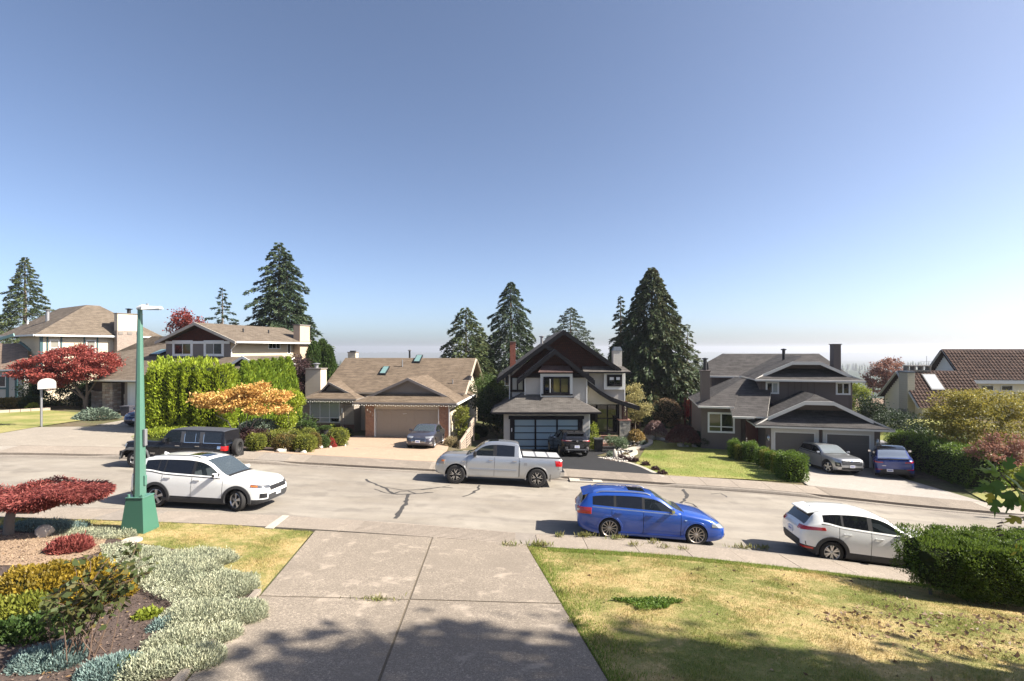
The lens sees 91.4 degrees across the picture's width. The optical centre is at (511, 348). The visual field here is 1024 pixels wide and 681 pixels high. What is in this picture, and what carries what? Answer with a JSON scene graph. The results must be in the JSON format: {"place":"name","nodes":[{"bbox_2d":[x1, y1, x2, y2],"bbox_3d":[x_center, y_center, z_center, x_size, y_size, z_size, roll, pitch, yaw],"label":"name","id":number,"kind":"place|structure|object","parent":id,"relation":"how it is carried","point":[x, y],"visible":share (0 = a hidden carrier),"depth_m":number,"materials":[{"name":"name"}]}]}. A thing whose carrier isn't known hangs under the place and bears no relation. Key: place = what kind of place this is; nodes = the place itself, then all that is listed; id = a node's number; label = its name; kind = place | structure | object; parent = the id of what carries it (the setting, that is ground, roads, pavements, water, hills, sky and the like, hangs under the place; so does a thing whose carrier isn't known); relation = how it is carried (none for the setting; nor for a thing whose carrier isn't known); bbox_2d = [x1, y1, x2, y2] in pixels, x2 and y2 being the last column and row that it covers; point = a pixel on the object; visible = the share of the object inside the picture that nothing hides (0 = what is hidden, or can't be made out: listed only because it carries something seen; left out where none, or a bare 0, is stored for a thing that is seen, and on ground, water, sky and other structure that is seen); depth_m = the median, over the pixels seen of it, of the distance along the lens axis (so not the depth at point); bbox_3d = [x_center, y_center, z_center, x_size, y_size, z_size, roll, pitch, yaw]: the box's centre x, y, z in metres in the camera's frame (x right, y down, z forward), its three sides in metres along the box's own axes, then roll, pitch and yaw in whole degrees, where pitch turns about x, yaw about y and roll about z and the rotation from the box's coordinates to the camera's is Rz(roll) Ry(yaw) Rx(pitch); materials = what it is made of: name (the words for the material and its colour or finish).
{"place":"outdoors","nodes":[
{"label":"outdoors","id":0,"kind":"place"},
{"bbox_2d":[0,410,79,432],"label":"lawn","id":1,"kind":"structure","parent":0,"point":[11,421],"depth_m":34.76,"materials":[{"name":"green plant"}]},
{"bbox_2d":[71,406,121,420],"bbox_3d":[-29.958,4.646,36.072,3.314,1.025,2.332,0,0,0],"label":"juniper","id":2,"kind":"object","parent":1,"relation":"on","point":[91,413],"visible":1,"depth_m":35.61,"materials":[{"name":"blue plant"}]},
{"bbox_2d":[0,420,133,446],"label":"driveway","id":3,"kind":"structure","parent":0,"point":[116,434],"depth_m":28.44,"materials":[{"name":"concrete"}]},
{"bbox_2d":[0,517,311,591],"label":"front lawn","id":4,"kind":"structure","parent":0,"point":[252,553],"depth_m":12.97,"materials":[{"name":"green plant"}]},
{"bbox_2d":[0,516,90,532],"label":"santolina","id":5,"kind":"object","parent":4,"relation":"on","point":[27,525],"visible":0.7,"depth_m":13.38,"materials":[{"name":"blue plant"}]},
{"bbox_2d":[0,532,105,564],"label":"dry bed","id":6,"kind":"object","parent":4,"relation":"on","point":[18,560],"visible":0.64,"depth_m":11.77,"materials":[{"name":"soil"}]},
{"bbox_2d":[43,529,96,555],"bbox_3d":[-10.539,4.636,11.931,1.058,0.494,0.974,0,0,0],"label":"dwarf maple","id":7,"kind":"object","parent":6,"relation":"on","point":[72,543],"visible":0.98,"depth_m":11.78,"materials":[{"name":"red plant"}]},
{"bbox_2d":[120,303,162,533],"bbox_3d":[-9.941,1.899,13.534,0.919,6.248,0.618,0,0,0],"label":"street lamp","id":8,"kind":"object","parent":4,"relation":"on","point":[140,514],"visible":0.94,"depth_m":13.44,"materials":[{"name":"green metal"}]},
{"bbox_2d":[255,436,448,461],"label":"pink driveway","id":9,"kind":"structure","parent":0,"point":[382,447],"depth_m":29.78,"materials":[{"name":"concrete"}]},
{"bbox_2d":[406,423,444,447],"bbox_3d":[-5.725,5.740,33.527,2.070,1.440,4.602,1,-5,3],"label":"parked car","id":10,"kind":"object","parent":9,"relation":"on","point":[432,435],"visible":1,"depth_m":32.13,"materials":[{"name":"paint"}]},
{"bbox_2d":[187,530,606,680],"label":"driveway","id":11,"kind":"structure","parent":0,"point":[468,610],"depth_m":8.88,"materials":[{"name":"concrete"}]},
{"bbox_2d":[0,507,916,582],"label":"sidewalk","id":12,"kind":"structure","parent":0,"point":[288,522],"depth_m":14.55,"materials":[{"name":"concrete"}]},
{"bbox_2d":[0,458,1023,568],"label":"road","id":13,"kind":"structure","parent":0,"point":[513,505],"depth_m":19.88,"materials":[{"name":"grey asphalt"}]},
{"bbox_2d":[119,426,243,466],"bbox_3d":[-15.261,4.592,23.423,4.925,1.810,2.025,3,-4,-4],"label":"parked car","id":14,"kind":"object","parent":13,"relation":"on","point":[229,441],"visible":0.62,"depth_m":22.78,"materials":[{"name":"black paint"}]},
{"bbox_2d":[131,450,286,510],"bbox_3d":[-10.336,4.475,17.283,4.676,1.689,2.128,3,-4,1],"label":"parked car","id":15,"kind":"object","parent":13,"relation":"on","point":[200,476],"visible":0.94,"depth_m":16.46,"materials":[{"name":"white paint"}]},
{"bbox_2d":[435,439,563,487],"bbox_3d":[-0.578,5.333,23.786,5.968,1.950,2.336,3,-4,-1],"label":"pickup truck","id":16,"kind":"object","parent":13,"relation":"on","point":[505,458],"visible":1,"depth_m":22.82,"materials":[{"name":"silver paint"}]},
{"bbox_2d":[4,457,1022,519],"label":"gutter","id":17,"kind":"object","parent":13,"relation":"on","point":[569,481],"visible":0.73,"depth_m":24.01,"materials":[{"name":"concrete"}]},
{"bbox_2d":[339,530,769,622],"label":"weeds","id":18,"kind":"object","parent":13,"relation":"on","point":[557,535],"visible":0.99,"depth_m":14.29,"materials":[{"name":"green plant"}]},
{"bbox_2d":[575,483,723,544],"bbox_3d":[4.412,5.335,16.411,4.646,1.448,2.048,3,-4,5],"label":"parked car","id":19,"kind":"object","parent":13,"relation":"on","point":[614,510],"visible":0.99,"depth_m":15.65,"materials":[{"name":"blue paint"}]},
{"bbox_2d":[783,501,921,565],"bbox_3d":[10.833,5.675,15.313,4.342,1.540,2.039,4,-3,9],"label":"parked car","id":20,"kind":"object","parent":13,"relation":"on","point":[832,531],"visible":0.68,"depth_m":14.73,"materials":[{"name":"white paint"}]},
{"bbox_2d":[0,445,1023,514],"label":"sidewalk","id":21,"kind":"structure","parent":0,"point":[959,505],"depth_m":24.85,"materials":[{"name":"concrete"}]},
{"bbox_2d":[0,352,1023,680],"bbox_3d":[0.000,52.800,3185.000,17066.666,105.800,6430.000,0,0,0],"label":"ground","id":22,"kind":"structure","parent":0,"point":[920,476],"depth_m":41.90,"materials":[{"name":"soil"}]},
{"bbox_2d":[0,257,53,342],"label":"conifer tree","id":23,"kind":"object","parent":22,"relation":"on","point":[12,321],"visible":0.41,"depth_m":75.42,"materials":[{"name":"green plant"}]},
{"bbox_2d":[32,375,92,406],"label":"thicket","id":24,"kind":"object","parent":22,"relation":"on","point":[80,386],"visible":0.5,"depth_m":43.08,"materials":[{"name":"brown plant"}]},
{"bbox_2d":[2,343,127,408],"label":"maple tree","id":25,"kind":"object","parent":22,"relation":"on","point":[84,364],"visible":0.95,"depth_m":40.59,"materials":[{"name":"red plant"}]},
{"bbox_2d":[0,305,160,400],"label":"house","id":26,"kind":"structure","parent":22,"relation":"on","point":[101,328],"depth_m":50.07,"materials":[{"name":"beige paint"}]},
{"bbox_2d":[0,525,257,680],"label":"planting bed","id":27,"kind":"object","parent":22,"relation":"on","point":[109,639],"visible":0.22,"depth_m":8.18,"materials":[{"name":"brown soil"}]},
{"bbox_2d":[0,589,60,632],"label":"spirea","id":28,"kind":"object","parent":27,"relation":"on","point":[20,605],"visible":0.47,"depth_m":8.52,"materials":[{"name":"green plant"}]},
{"bbox_2d":[0,605,80,648],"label":"shrub","id":29,"kind":"object","parent":27,"relation":"on","point":[15,639],"visible":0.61,"depth_m":8.04,"materials":[{"name":"green plant"}]},
{"bbox_2d":[1,638,91,676],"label":"santolina","id":30,"kind":"object","parent":27,"relation":"on","point":[41,658],"visible":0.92,"depth_m":7.29,"materials":[{"name":"blue plant"}]},
{"bbox_2d":[0,558,94,606],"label":"spirea","id":31,"kind":"object","parent":27,"relation":"on","point":[26,577],"visible":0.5,"depth_m":9.12,"materials":[{"name":"yellow plant"}]},
{"bbox_2d":[0,475,115,535],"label":"dwarf maple","id":32,"kind":"object","parent":27,"relation":"on","point":[32,497],"visible":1,"depth_m":12.70,"materials":[{"name":"red plant"}]},
{"bbox_2d":[46,552,139,608],"bbox_3d":[-8.279,4.402,9.608,1.992,0.841,1.510,0,0,0],"label":"spirea","id":33,"kind":"object","parent":27,"relation":"on","point":[94,564],"visible":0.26,"depth_m":9.47,"materials":[{"name":"yellow plant"}]},
{"bbox_2d":[51,525,138,539],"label":"santolina","id":34,"kind":"object","parent":27,"relation":"on","point":[106,532],"visible":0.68,"depth_m":13.03,"materials":[{"name":"plant"}]},
{"bbox_2d":[37,541,158,663],"bbox_3d":[-6.269,3.886,7.547,1.459,1.633,1.007,0,0,-21],"label":"leggy shrub","id":35,"kind":"object","parent":27,"relation":"on","point":[90,604],"visible":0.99,"depth_m":7.50,"materials":[{"name":"green plant"}]},
{"bbox_2d":[71,647,142,680],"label":"santolina","id":36,"kind":"object","parent":27,"relation":"on","point":[104,668],"visible":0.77,"depth_m":7.06,"materials":[{"name":"blue plant"}]},
{"bbox_2d":[98,543,171,565],"bbox_3d":[-8.691,4.754,11.536,1.842,0.349,1.236,0,0,0],"label":"santolina","id":37,"kind":"object","parent":27,"relation":"on","point":[151,550],"visible":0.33,"depth_m":11.58,"materials":[{"name":"plant"}]},
{"bbox_2d":[110,642,184,680],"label":"santolina","id":38,"kind":"object","parent":27,"relation":"on","point":[135,675],"visible":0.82,"depth_m":7.12,"materials":[{"name":"plant"}]},
{"bbox_2d":[99,540,241,674],"bbox_3d":[-6.978,4.653,10.117,1.798,0.445,7.379,0,0,-43],"label":"santolina cover","id":39,"kind":"object","parent":27,"relation":"on","point":[168,591],"visible":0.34,"depth_m":9.60,"materials":[{"name":"plant"}]},
{"bbox_2d":[139,622,208,651],"bbox_3d":[-5.353,4.608,7.946,1.064,0.355,0.958,0,0,0],"label":"santolina","id":40,"kind":"object","parent":27,"relation":"on","point":[180,635],"visible":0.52,"depth_m":7.91,"materials":[{"name":"plant"}]},
{"bbox_2d":[128,552,224,589],"bbox_3d":[-7.366,4.717,10.759,2.139,0.425,1.719,0,0,0],"label":"santolina","id":41,"kind":"object","parent":27,"relation":"on","point":[172,566],"visible":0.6,"depth_m":10.75,"materials":[{"name":"plant"}]},
{"bbox_2d":[156,596,232,629],"bbox_3d":[-5.571,4.651,8.812,1.271,0.393,1.288,0,0,-32],"label":"santolina","id":42,"kind":"object","parent":27,"relation":"on","point":[194,611],"visible":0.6,"depth_m":8.76,"materials":[{"name":"plant"}]},
{"bbox_2d":[161,637,228,677],"bbox_3d":[-4.742,4.563,7.429,1.019,0.381,0.853,0,0,0],"label":"santolina","id":43,"kind":"object","parent":27,"relation":"on","point":[197,655],"visible":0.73,"depth_m":7.36,"materials":[{"name":"plant"}]},
{"bbox_2d":[155,545,242,568],"bbox_3d":[-7.307,4.790,11.537,1.950,0.389,1.457,0,0,0],"label":"santolina","id":44,"kind":"object","parent":27,"relation":"on","point":[222,554],"visible":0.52,"depth_m":11.62,"materials":[{"name":"plant"}]},
{"bbox_2d":[167,565,263,601],"bbox_3d":[-5.960,4.727,10.087,1.643,0.410,1.516,0,0,12],"label":"santolina","id":45,"kind":"object","parent":27,"relation":"on","point":[236,583],"visible":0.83,"depth_m":10.00,"materials":[{"name":"plant"}]},
{"bbox_2d":[197,619,245,644],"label":"santolina","id":46,"kind":"object","parent":27,"relation":"on","point":[225,632],"visible":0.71,"depth_m":8.16,"materials":[{"name":"plant"}]},
{"bbox_2d":[209,596,270,624],"bbox_3d":[-4.916,4.691,8.927,1.127,0.362,1.148,0,0,-41],"label":"santolina","id":47,"kind":"object","parent":27,"relation":"on","point":[250,609],"visible":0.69,"depth_m":8.86,"materials":[{"name":"plant"}]},
{"bbox_2d":[162,306,207,333],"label":"red leaf tree","id":48,"kind":"object","parent":22,"relation":"on","point":[186,320],"visible":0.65,"depth_m":61.34,"materials":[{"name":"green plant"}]},
{"bbox_2d":[144,355,241,428],"bbox_3d":[-20.339,2.987,31.865,5.572,5.325,3.576,0,0,-11],"label":"hedge","id":49,"kind":"object","parent":22,"relation":"on","point":[170,383],"visible":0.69,"depth_m":30.66,"materials":[{"name":"green plant"}]},
{"bbox_2d":[91,322,311,410],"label":"house","id":50,"kind":"structure","parent":22,"relation":"on","point":[236,345],"depth_m":44.80,"materials":[{"name":"beige paint"}]},
{"bbox_2d":[244,423,300,450],"bbox_3d":[-14.680,6.128,33.657,7.558,1.400,14.016,0,0,0],"label":"bed","id":51,"kind":"object","parent":22,"relation":"on","point":[266,448],"visible":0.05,"depth_m":28.18,"materials":[{"name":"brown soil"}]},
{"bbox_2d":[185,380,296,431],"bbox_3d":[-16.008,3.759,29.567,6.433,3.786,3.079,0,0,0],"label":"maple tree","id":52,"kind":"object","parent":51,"relation":"on","point":[240,397],"visible":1,"depth_m":29.26,"materials":[{"name":"orange plant"}]},
{"bbox_2d":[232,359,259,427],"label":"cedar column","id":53,"kind":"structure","parent":51,"relation":"on","point":[246,375],"depth_m":34.07,"materials":[{"name":"green plant"}]},
{"bbox_2d":[272,387,306,432],"bbox_3d":[-13.974,4.213,31.491,2.183,3.598,2.243,0,0,0],"label":"topiary tree","id":54,"kind":"object","parent":51,"relation":"on","point":[299,399],"visible":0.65,"depth_m":31.15,"materials":[{"name":"green plant"}]},
{"bbox_2d":[292,433,318,451],"bbox_3d":[-11.419,5.200,27.644,1.453,1.173,1.419,0,0,0],"label":"shrub","id":55,"kind":"object","parent":51,"relation":"on","point":[306,442],"visible":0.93,"depth_m":27.30,"materials":[{"name":"green plant"}]},
{"bbox_2d":[242,242,339,367],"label":"conifer tree","id":56,"kind":"object","parent":22,"relation":"on","point":[279,306],"visible":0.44,"depth_m":64.99,"materials":[{"name":"green plant"}]},
{"bbox_2d":[303,349,483,437],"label":"house","id":57,"kind":"structure","parent":22,"relation":"on","point":[418,380],"depth_m":41.33,"materials":[{"name":"beige"}]},
{"bbox_2d":[310,401,339,422],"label":"window","id":58,"kind":"structure","parent":57,"relation":"in","point":[321,408],"depth_m":41.24,"materials":[{"name":"grey glass"}]},
{"bbox_2d":[376,409,437,436],"bbox_3d":[-8.046,5.700,38.423,4.920,2.160,0.090,0,0,5],"label":"garage door","id":59,"kind":"structure","parent":57,"relation":"in","point":[389,422],"depth_m":38.44,"materials":[{"name":"beige metal"}]},
{"bbox_2d":[452,402,472,439],"bbox_3d":[-3.862,5.560,38.236,1.786,3.052,1.559,0,0,0],"label":"climbing bush","id":60,"kind":"object","parent":22,"relation":"on","point":[461,418],"visible":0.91,"depth_m":38.14,"materials":[{"name":"green plant"}]},
{"bbox_2d":[439,307,504,422],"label":"conifer tree","id":61,"kind":"object","parent":22,"relation":"on","point":[459,338],"visible":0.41,"depth_m":57.27,"materials":[{"name":"green plant"}]},
{"bbox_2d":[56,506,908,569],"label":"kerb","id":62,"kind":"structure","parent":22,"relation":"on","point":[535,535],"depth_m":15.16,"materials":[{"name":"concrete"}]},
{"bbox_2d":[466,370,508,424],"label":"laurel tree","id":63,"kind":"object","parent":22,"relation":"on","point":[493,383],"visible":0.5,"depth_m":45.67,"materials":[{"name":"green plant"}]},
{"bbox_2d":[470,385,504,438],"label":"laurel tree","id":64,"kind":"object","parent":22,"relation":"on","point":[493,419],"visible":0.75,"depth_m":40.58,"materials":[{"name":"green plant"}]},
{"bbox_2d":[473,282,536,421],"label":"conifer tree","id":65,"kind":"object","parent":22,"relation":"on","point":[501,339],"visible":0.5,"depth_m":61.00,"materials":[{"name":"green plant"}]},
{"bbox_2d":[0,455,1023,518],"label":"kerb","id":66,"kind":"structure","parent":22,"relation":"on","point":[110,457],"depth_m":24.20,"materials":[{"name":"concrete"}]},
{"bbox_2d":[491,330,639,448],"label":"house","id":67,"kind":"structure","parent":22,"relation":"on","point":[563,379],"depth_m":38.02,"materials":[{"name":"grey paint"}]},
{"bbox_2d":[514,419,578,448],"bbox_3d":[2.510,6.290,36.705,4.760,2.260,0.110,0,0,0],"label":"garage door","id":68,"kind":"structure","parent":67,"relation":"in","point":[530,433],"depth_m":36.68,"materials":[{"name":"blue glass"}]},
{"bbox_2d":[543,377,569,393],"bbox_3d":[3.355,2.765,37.650,1.986,1.307,0.100,0,0,0],"label":"window","id":69,"kind":"structure","parent":67,"relation":"in","point":[559,385],"depth_m":37.69,"materials":[{"name":"black glass"}]},
{"bbox_2d":[596,404,618,433],"bbox_3d":[7.627,5.582,39.960,1.867,2.436,0.080,0,0,0],"label":"window","id":70,"kind":"structure","parent":67,"relation":"in","point":[607,422],"depth_m":39.98,"materials":[{"name":"black glass"}]},
{"bbox_2d":[545,307,603,355],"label":"conifer tree","id":71,"kind":"object","parent":22,"relation":"on","point":[578,336],"visible":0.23,"depth_m":81.42,"materials":[{"name":"green plant"}]},
{"bbox_2d":[334,352,937,353],"bbox_3d":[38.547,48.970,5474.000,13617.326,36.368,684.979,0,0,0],"label":"ridge woods","id":72,"kind":"object","parent":22,"relation":"on","point":[701,352],"visible":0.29,"depth_m":5335.05,"materials":[{"name":"plant"}]},
{"bbox_2d":[625,380,653,428],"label":"yellow tree","id":73,"kind":"object","parent":22,"relation":"on","point":[637,413],"visible":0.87,"depth_m":41.58,"materials":[{"name":"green plant"}]},
{"bbox_2d":[608,267,699,428],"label":"conifer tree","id":74,"kind":"object","parent":22,"relation":"on","point":[655,338],"visible":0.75,"depth_m":51.69,"materials":[{"name":"green plant"}]},
{"bbox_2d":[646,397,683,427],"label":"shrub","id":75,"kind":"object","parent":22,"relation":"on","point":[667,413],"visible":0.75,"depth_m":47.89,"materials":[{"name":"plant"}]},
{"bbox_2d":[688,344,894,467],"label":"house","id":76,"kind":"structure","parent":22,"relation":"on","point":[783,401],"depth_m":35.29,"materials":[{"name":"grey wood"}]},
{"bbox_2d":[708,412,734,432],"bbox_3d":[14.743,5.215,35.239,1.777,1.441,0.060,0,0,14],"label":"window","id":77,"kind":"structure","parent":76,"relation":"in","point":[714,418],"depth_m":35.23,"materials":[{"name":"white glass"}]},
{"bbox_2d":[775,432,813,464],"bbox_3d":[18.534,6.575,32.781,2.301,2.090,0.039,0,0,14],"label":"garage door","id":78,"kind":"structure","parent":76,"relation":"in","point":[783,441],"depth_m":32.81,"materials":[{"name":"grey metal"}]},
{"bbox_2d":[827,434,868,467],"bbox_3d":[21.510,6.575,32.031,2.381,2.090,0.039,0,0,14],"label":"garage door","id":79,"kind":"structure","parent":76,"relation":"in","point":[857,445],"depth_m":31.92,"materials":[{"name":"grey metal"}]},
{"bbox_2d":[860,357,904,402],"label":"red leaf tree","id":80,"kind":"object","parent":22,"relation":"on","point":[883,374],"visible":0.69,"depth_m":59.73,"materials":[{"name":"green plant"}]},
{"bbox_2d":[869,408,933,437],"bbox_3d":[30.223,6.220,38.622,4.107,3.135,5.626,0,0,0],"label":"bank shrub","id":81,"kind":"object","parent":22,"relation":"on","point":[882,418],"visible":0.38,"depth_m":38.74,"materials":[{"name":"green plant"}]},
{"bbox_2d":[880,419,950,441],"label":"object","id":82,"kind":"structure","parent":22,"relation":"on","point":[882,436],"depth_m":38.56,"materials":[{"name":"green plant"}]},
{"bbox_2d":[853,389,910,424],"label":"bank shrub","id":83,"kind":"object","parent":82,"relation":"on","point":[867,410],"visible":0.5,"depth_m":42.72,"materials":[{"name":"green plant"}]},
{"bbox_2d":[883,428,1011,490],"bbox_3d":[25.069,6.344,29.411,2.177,2.445,9.317,0,0,8],"label":"hedge","id":84,"kind":"object","parent":22,"relation":"on","point":[940,458],"visible":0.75,"depth_m":27.84,"materials":[{"name":"green plant"}]},
{"bbox_2d":[876,349,1023,418],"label":"house","id":85,"kind":"structure","parent":22,"relation":"on","point":[999,370],"depth_m":46.14,"materials":[{"name":"tile"}]},
{"bbox_2d":[917,387,1023,448],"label":"golden shrub tree","id":86,"kind":"object","parent":22,"relation":"on","point":[963,421],"visible":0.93,"depth_m":29.67,"materials":[{"name":"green plant"}]},
{"bbox_2d":[961,429,1023,467],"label":"red shrub","id":87,"kind":"object","parent":22,"relation":"on","point":[1016,446],"visible":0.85,"depth_m":25.84,"materials":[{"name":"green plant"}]},
{"bbox_2d":[971,453,1023,523],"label":"fig branch","id":88,"kind":"object","parent":22,"relation":"on","point":[1011,498],"visible":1,"depth_m":4.89,"materials":[{"name":"green plant"}]},
{"bbox_2d":[0,0,1023,352],"label":"sky","id":89,"kind":"structure","parent":0,"point":[803,176],"materials":[{"name":"blue"}]},
{"bbox_2d":[520,446,656,473],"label":"asphalt driveway","id":90,"kind":"structure","parent":0,"point":[591,460],"depth_m":29.06,"materials":[{"name":"grey asphalt"}]},
{"bbox_2d":[548,429,589,455],"bbox_3d":[3.780,6.300,34.097,2.193,1.660,4.757,2,-6,-9],"label":"parked car","id":91,"kind":"object","parent":90,"relation":"on","point":[561,442],"visible":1,"depth_m":32.10,"materials":[{"name":"black paint"}]},
{"bbox_2d":[636,440,786,481],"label":"green lawn","id":92,"kind":"structure","parent":0,"point":[696,451],"depth_m":29.77,"materials":[{"name":"green plant"}]},
{"bbox_2d":[665,424,700,444],"bbox_3d":[12.450,6.289,36.298,2.672,1.654,2.676,0,0,0],"label":"weeping shrub","id":93,"kind":"object","parent":92,"relation":"on","point":[689,433],"visible":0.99,"depth_m":35.64,"materials":[{"name":"red plant"}]},
{"bbox_2d":[771,449,809,482],"bbox_3d":[14.583,6.098,26.109,1.607,1.700,1.589,0,0,0],"label":"clipped shrub","id":94,"kind":"object","parent":92,"relation":"on","point":[790,465],"visible":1,"depth_m":25.64,"materials":[{"name":"green plant"}]},
{"bbox_2d":[527,546,1023,680],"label":"front lawn","id":95,"kind":"structure","parent":0,"point":[785,672],"depth_m":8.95,"materials":[{"name":"green plant"}]},
{"bbox_2d":[611,594,683,609],"bbox_3d":[2.765,5.024,9.885,1.489,0.202,0.662,0,0,-10],"label":"clover","id":96,"kind":"object","parent":95,"relation":"on","point":[657,602],"visible":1,"depth_m":9.94,"materials":[{"name":"green plant"}]},
{"bbox_2d":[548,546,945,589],"bbox_3d":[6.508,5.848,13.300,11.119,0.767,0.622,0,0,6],"label":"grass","id":97,"kind":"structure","parent":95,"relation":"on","point":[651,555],"depth_m":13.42,"materials":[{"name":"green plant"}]},
{"bbox_2d":[574,550,1023,680],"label":"fallen leaves","id":98,"kind":"object","parent":95,"relation":"on","point":[1017,654],"visible":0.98,"depth_m":9.38,"materials":[{"name":"brown plant"}]},
{"bbox_2d":[889,522,1023,606],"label":"hedge","id":99,"kind":"object","parent":95,"relation":"on","point":[974,563],"visible":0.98,"depth_m":11.38,"materials":[{"name":"green plant"}]},
{"bbox_2d":[801,465,982,501],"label":"grey driveway","id":100,"kind":"structure","parent":0,"point":[866,480],"depth_m":26.50,"materials":[{"name":"concrete"}]},
{"bbox_2d":[799,442,863,472],"bbox_3d":[19.717,6.728,31.328,2.087,1.560,4.570,1,-3,-2],"label":"parked car","id":101,"kind":"object","parent":100,"relation":"on","point":[828,457],"visible":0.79,"depth_m":30.28,"materials":[{"name":"silver paint"}]},
{"bbox_2d":[867,445,914,476],"bbox_3d":[22.985,6.618,30.353,2.195,1.620,4.786,-6,-2,33],"label":"parked car","id":102,"kind":"object","parent":100,"relation":"on","point":[892,459],"visible":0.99,"depth_m":28.70,"materials":[{"name":"blue paint"}]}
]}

